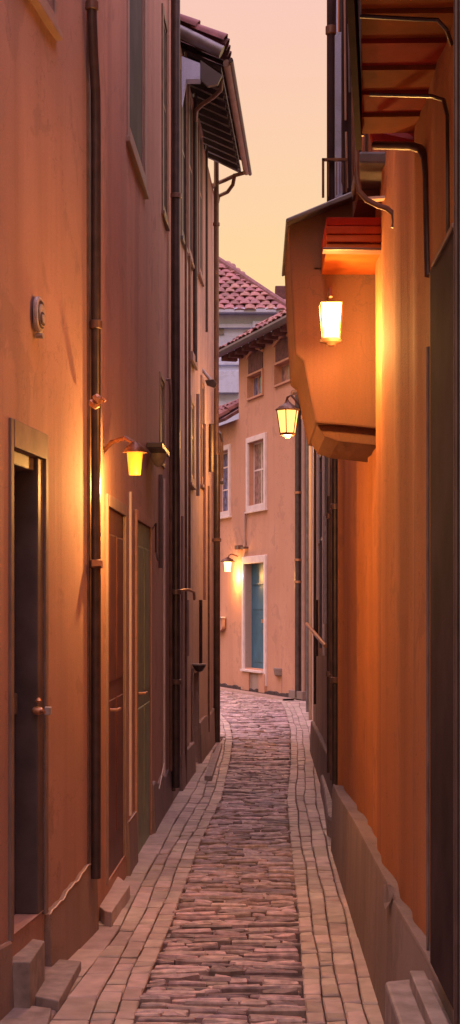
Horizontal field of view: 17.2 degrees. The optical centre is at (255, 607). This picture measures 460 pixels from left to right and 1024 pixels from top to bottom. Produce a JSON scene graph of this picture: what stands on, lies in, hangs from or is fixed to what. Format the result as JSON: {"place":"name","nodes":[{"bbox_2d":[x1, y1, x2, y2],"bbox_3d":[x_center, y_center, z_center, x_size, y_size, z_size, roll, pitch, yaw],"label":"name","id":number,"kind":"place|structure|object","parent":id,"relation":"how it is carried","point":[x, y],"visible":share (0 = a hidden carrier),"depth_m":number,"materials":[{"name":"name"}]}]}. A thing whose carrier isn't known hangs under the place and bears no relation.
{"place":"outdoors","nodes":[
{"label":"outdoors","id":0,"kind":"place"},
{"bbox_2d":[50,714,231,1023],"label":"pavement","id":1,"kind":"structure","parent":0,"point":[118,958],"depth_m":7.84,"materials":[{"name":"grey stone"}]},
{"bbox_2d":[0,1006,51,1023],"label":"stone step","id":2,"kind":"object","parent":1,"relation":"on","point":[35,1015],"visible":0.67,"depth_m":5.84,"materials":[{"name":"grey stone"}]},
{"bbox_2d":[12,939,44,1007],"bbox_3d":[-1.021,1.510,6.248,0.282,0.240,0.571,0,0,0],"label":"stone step","id":3,"kind":"object","parent":1,"relation":"on","point":[28,964],"visible":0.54,"depth_m":6.00,"materials":[{"name":"grey stone"}]},
{"bbox_2d":[35,959,80,1012],"bbox_3d":[-0.848,1.593,6.385,0.159,0.075,0.732,0,0,0],"label":"stone step","id":4,"kind":"object","parent":1,"relation":"on","point":[61,977],"visible":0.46,"depth_m":6.30,"materials":[{"name":"grey stone"}]},
{"bbox_2d":[100,877,129,926],"bbox_3d":[-0.798,1.575,8.273,0.216,0.110,1.342,0,0,0],"label":"stone step","id":5,"kind":"object","parent":1,"relation":"on","point":[115,901],"visible":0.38,"depth_m":7.93,"materials":[{"name":"grey stone"}]},
{"bbox_2d":[204,743,221,780],"bbox_3d":[-0.427,1.590,15.741,0.070,0.080,3.407,0,0,0],"label":"kerb stone","id":6,"kind":"object","parent":1,"relation":"on","point":[209,774],"visible":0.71,"depth_m":15.11,"materials":[{"name":"grey stone"}]},
{"bbox_2d":[131,691,308,1023],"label":"road","id":7,"kind":"structure","parent":0,"point":[239,894],"depth_m":8.03,"materials":[{"name":"stone"}]},
{"bbox_2d":[139,705,360,1023],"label":"ground","id":8,"kind":"structure","parent":0,"point":[302,995],"depth_m":8.10,"materials":[{"name":"stone"}]},
{"bbox_2d":[0,0,105,1020],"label":"house","id":9,"kind":"structure","parent":8,"relation":"on","point":[52,399],"depth_m":6.68,"materials":[{"name":"paint"}]},
{"bbox_2d":[14,451,45,914],"bbox_3d":[-0.995,0.331,6.295,0.223,1.938,0.513,0,0,6],"label":"door","id":10,"kind":"structure","parent":9,"relation":"in","point":[29,711],"depth_m":6.45,"materials":[{"name":"brown paint"}]},
{"bbox_2d":[33,296,45,338],"bbox_3d":[-0.908,-1.224,6.407,0.033,0.175,0.140,0,0,6],"label":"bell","id":11,"kind":"object","parent":9,"relation":"attached to","point":[39,320],"depth_m":6.37,"materials":[{"name":"grey metal"}]},
{"bbox_2d":[30,0,62,40],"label":"window","id":12,"kind":"structure","parent":9,"relation":"in","point":[49,16],"depth_m":6.60,"materials":[{"name":"brown glass"}]},
{"bbox_2d":[97,0,181,920],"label":"house","id":13,"kind":"structure","parent":8,"relation":"on","point":[139,73],"depth_m":9.89,"materials":[{"name":"brown paint"}]},
{"bbox_2d":[109,509,122,877],"bbox_3d":[-0.782,0.462,8.510,0.103,1.996,0.868,0,0,0],"label":"door","id":14,"kind":"structure","parent":13,"relation":"in","point":[115,520],"depth_m":8.52,"materials":[{"name":"red wood"}]},
{"bbox_2d":[103,436,146,474],"bbox_3d":[-0.674,-0.779,7.840,0.126,0.202,0.339,0,0,-33],"label":"wall lantern","id":15,"kind":"object","parent":13,"relation":"attached to","point":[134,451],"depth_m":7.72,"materials":[{"name":"yellow glass"}]},
{"bbox_2d":[126,0,148,198],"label":"window","id":16,"kind":"structure","parent":13,"relation":"in","point":[136,129],"depth_m":9.84,"materials":[{"name":"brown glass"}]},
{"bbox_2d":[138,522,149,853],"bbox_3d":[-0.751,0.522,10.190,0.103,2.156,1.014,0,0,0],"label":"door","id":17,"kind":"structure","parent":13,"relation":"in","point":[143,532],"depth_m":10.21,"materials":[{"name":"green paint"}]},
{"bbox_2d":[159,371,164,468],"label":"window","id":18,"kind":"structure","parent":13,"relation":"in","point":[161,379],"depth_m":11.75,"materials":[{"name":"brown glass"}]},
{"bbox_2d":[161,3,169,230],"bbox_3d":[-0.720,-3.842,11.946,0.054,1.635,0.542,0,0,1],"label":"window","id":19,"kind":"structure","parent":13,"relation":"in","point":[164,32],"depth_m":12.05,"materials":[{"name":"brown paint"}]},
{"bbox_2d":[178,14,251,790],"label":"house","id":20,"kind":"structure","parent":8,"relation":"on","point":[211,124],"depth_m":15.36,"materials":[{"name":"brown paint"}]},
{"bbox_2d":[180,70,187,253],"bbox_3d":[-0.654,-4.006,13.684,0.052,1.505,0.572,0,0,2],"label":"window","id":21,"kind":"structure","parent":20,"relation":"in","point":[182,109],"depth_m":13.67,"materials":[{"name":"grey paint"}]},
{"bbox_2d":[181,588,195,599],"bbox_3d":[-0.613,-0.154,13.342,0.080,0.170,0.737,0,0,14],"label":"wall bracket","id":22,"kind":"object","parent":20,"relation":"attached to","point":[192,591],"depth_m":13.45,"materials":[{"name":"orange metal"}]},
{"bbox_2d":[187,84,194,270],"bbox_3d":[-0.625,-4.098,14.517,0.052,1.625,0.622,0,0,2],"label":"window","id":23,"kind":"structure","parent":20,"relation":"in","point":[189,95],"depth_m":14.37,"materials":[{"name":"brown glass"}]},
{"bbox_2d":[191,395,195,489],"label":"window","id":24,"kind":"structure","parent":20,"relation":"in","point":[193,486],"depth_m":14.84,"materials":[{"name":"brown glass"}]},
{"bbox_2d":[192,664,205,671],"bbox_3d":[-0.550,0.584,14.819,0.144,0.080,0.144,0,0,0],"label":"wall basin","id":25,"kind":"object","parent":20,"relation":"attached to","point":[198,667],"depth_m":14.77,"materials":[{"name":"brown metal"}]},
{"bbox_2d":[197,118,204,286],"bbox_3d":[-0.578,-4.217,15.855,0.052,1.615,0.590,0,0,2],"label":"window","id":26,"kind":"structure","parent":20,"relation":"in","point":[200,133],"depth_m":15.93,"materials":[{"name":"brown glass"}]},
{"bbox_2d":[200,375,206,490],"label":"window","id":27,"kind":"structure","parent":20,"relation":"in","point":[202,386],"depth_m":15.95,"materials":[{"name":"brown glass"}]},
{"bbox_2d":[202,369,216,387],"bbox_3d":[-0.553,-2.470,16.185,0.302,0.265,0.088,0,0,12],"label":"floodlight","id":28,"kind":"object","parent":20,"relation":"attached to","point":[210,382],"visible":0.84,"depth_m":16.14,"materials":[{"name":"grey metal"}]},
{"bbox_2d":[220,687,293,700],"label":"kerb","id":29,"kind":"structure","parent":8,"relation":"on","point":[255,694],"depth_m":27.75,"materials":[{"name":"grey stone"}]},
{"bbox_2d":[219,307,305,700],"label":"house","id":30,"kind":"structure","parent":8,"relation":"on","point":[263,539],"depth_m":28.25,"materials":[{"name":"pink paint"}]},
{"bbox_2d":[220,617,224,630],"bbox_3d":[-0.745,0.323,30.689,0.090,0.300,0.600,0,0,-19],"label":"wall box","id":31,"kind":"object","parent":30,"relation":"attached to","point":[222,623],"visible":0.45,"depth_m":30.44,"materials":[{"name":"beige paint"}]},
{"bbox_2d":[220,444,231,518],"bbox_3d":[-0.611,-2.528,30.630,0.174,1.460,1.017,0,0,-19],"label":"window","id":32,"kind":"structure","parent":30,"relation":"in","point":[226,488],"depth_m":30.70,"materials":[{"name":"white glass"}]},
{"bbox_2d":[220,554,237,571],"bbox_3d":[-0.538,-0.888,29.691,0.284,0.352,0.319,0,0,31],"label":"wall lantern","id":33,"kind":"object","parent":30,"relation":"attached to","point":[227,561],"depth_m":29.62,"materials":[{"name":"white glass"}]},
{"bbox_2d":[241,671,251,690],"bbox_3d":[-0.179,1.401,29.212,0.070,0.358,0.476,0,0,-19],"label":"door base","id":34,"kind":"structure","parent":30,"relation":"in","point":[245,676],"depth_m":29.14,"materials":[{"name":"pink paint"}]},
{"bbox_2d":[245,563,262,668],"bbox_3d":[0.060,0.163,28.831,0.146,2.018,1.151,0,0,-19],"label":"door","id":35,"kind":"structure","parent":30,"relation":"in","point":[253,572],"depth_m":29.23,"materials":[{"name":"teal paint"}]},
{"bbox_2d":[245,348,263,400],"bbox_3d":[0.035,-4.453,28.767,0.179,0.965,0.949,0,0,-19],"label":"window","id":36,"kind":"structure","parent":30,"relation":"in","point":[255,361],"depth_m":28.85,"materials":[{"name":"pink paint"}]},
{"bbox_2d":[244,432,267,513],"bbox_3d":[0.059,-2.534,28.704,0.174,1.443,1.177,0,0,-19],"label":"window","id":37,"kind":"structure","parent":30,"relation":"in","point":[260,448],"depth_m":28.82,"materials":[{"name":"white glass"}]},
{"bbox_2d":[258,673,266,692],"bbox_3d":[0.135,1.401,28.309,0.070,0.358,0.321,0,0,-19],"label":"door base","id":38,"kind":"structure","parent":30,"relation":"in","point":[262,688],"depth_m":28.28,"materials":[{"name":"pink paint"}]},
{"bbox_2d":[273,668,281,675],"bbox_3d":[0.456,1.354,27.650,0.270,0.531,0.500,0,0,0],"label":"stone spout","id":39,"kind":"object","parent":30,"relation":"attached to","point":[277,671],"visible":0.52,"depth_m":27.40,"materials":[{"name":"grey stone"}]},
{"bbox_2d":[272,333,289,387],"bbox_3d":[0.544,-4.471,27.304,0.179,0.908,0.990,0,0,-19],"label":"window","id":40,"kind":"structure","parent":30,"relation":"in","point":[281,349],"depth_m":27.45,"materials":[{"name":"pink paint"}]},
{"bbox_2d":[290,389,312,720],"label":"house","id":41,"kind":"structure","parent":8,"relation":"on","point":[309,576],"depth_m":20.56,"materials":[{"name":"grey paint"}]},
{"bbox_2d":[312,446,312,521],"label":"window","id":42,"kind":"structure","parent":41,"relation":"in","point":[312,446],"depth_m":20.57,"materials":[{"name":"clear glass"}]},
{"bbox_2d":[310,0,337,798],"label":"house","id":43,"kind":"structure","parent":8,"relation":"on","point":[324,740],"depth_m":13.02,"materials":[{"name":"brown paint"}]},
{"bbox_2d":[275,394,299,437],"bbox_3d":[0.427,-2.085,16.467,0.448,0.471,0.275,0,0,22],"label":"wall lantern","id":44,"kind":"object","parent":43,"relation":"attached to","point":[287,413],"depth_m":16.43,"materials":[{"name":"yellow glass"}]},
{"bbox_2d":[305,622,326,647],"bbox_3d":[0.552,0.238,14.100,0.036,0.180,3.402,0,0,-1],"label":"handrail","id":45,"kind":"object","parent":43,"relation":"attached to","point":[317,636],"visible":0.89,"depth_m":13.61,"materials":[{"name":"orange metal"}]},
{"bbox_2d":[318,455,327,543],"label":"window","id":46,"kind":"structure","parent":43,"relation":"in","point":[326,460],"depth_m":13.29,"materials":[{"name":"grey paint"}]},
{"bbox_2d":[282,0,459,1023],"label":"house","id":47,"kind":"structure","parent":8,"relation":"on","point":[373,241],"depth_m":5.68,"materials":[{"name":"orange paint"}]},
{"bbox_2d":[318,287,342,345],"bbox_3d":[0.336,-1.308,6.913,0.107,0.276,0.374,0,0,0],"label":"wall lantern","id":48,"kind":"object","parent":47,"relation":"attached to","point":[330,315],"depth_m":6.74,"materials":[{"name":"white glass"}]},
{"bbox_2d":[335,32,341,197],"bbox_3d":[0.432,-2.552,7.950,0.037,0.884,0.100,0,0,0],"label":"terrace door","id":49,"kind":"structure","parent":47,"relation":"in","point":[338,34],"depth_m":7.90,"materials":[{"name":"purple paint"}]},
{"bbox_2d":[459,0,459,1023],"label":"door panel","id":50,"kind":"structure","parent":47,"relation":"in","point":[459,0],"depth_m":3.44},
{"bbox_2d":[219,257,285,425],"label":"house","id":51,"kind":"structure","parent":0,"point":[246,302],"depth_m":38.30,"materials":[{"name":"red tile"}]},
{"bbox_2d":[219,328,223,334],"bbox_3d":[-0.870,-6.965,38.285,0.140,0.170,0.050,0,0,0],"label":"window","id":52,"kind":"structure","parent":51,"relation":"in","point":[221,330],"depth_m":38.26,"materials":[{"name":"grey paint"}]},
{"bbox_2d":[252,321,261,327],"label":"window","id":53,"kind":"structure","parent":51,"relation":"in","point":[254,322],"depth_m":38.12,"materials":[{"name":"white paint"}]},
{"bbox_2d":[180,0,326,292],"label":"sky","id":54,"kind":"structure","parent":0,"point":[278,48],"materials":[{"name":"orange"}]},
{"bbox_2d":[275,699,383,1023],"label":"pavement","id":55,"kind":"structure","parent":0,"point":[340,1002],"depth_m":7.92,"materials":[{"name":"grey stone"}]},
{"bbox_2d":[320,775,331,837],"bbox_3d":[0.567,1.535,11.659,0.106,0.190,3.082,0,0,1],"label":"guard stone","id":56,"kind":"object","parent":55,"relation":"on","point":[326,798],"visible":0.52,"depth_m":11.36,"materials":[{"name":"grey stone"}]},
{"bbox_2d":[385,979,451,1023],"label":"stone step","id":57,"kind":"object","parent":55,"relation":"on","point":[401,1006],"visible":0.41,"depth_m":4.14,"materials":[{"name":"grey stone"}]},
{"bbox_2d":[410,971,448,1023],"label":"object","id":58,"kind":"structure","parent":57,"relation":"on","point":[431,1010],"depth_m":4.00,"materials":[{"name":"grey stone"}]}
]}

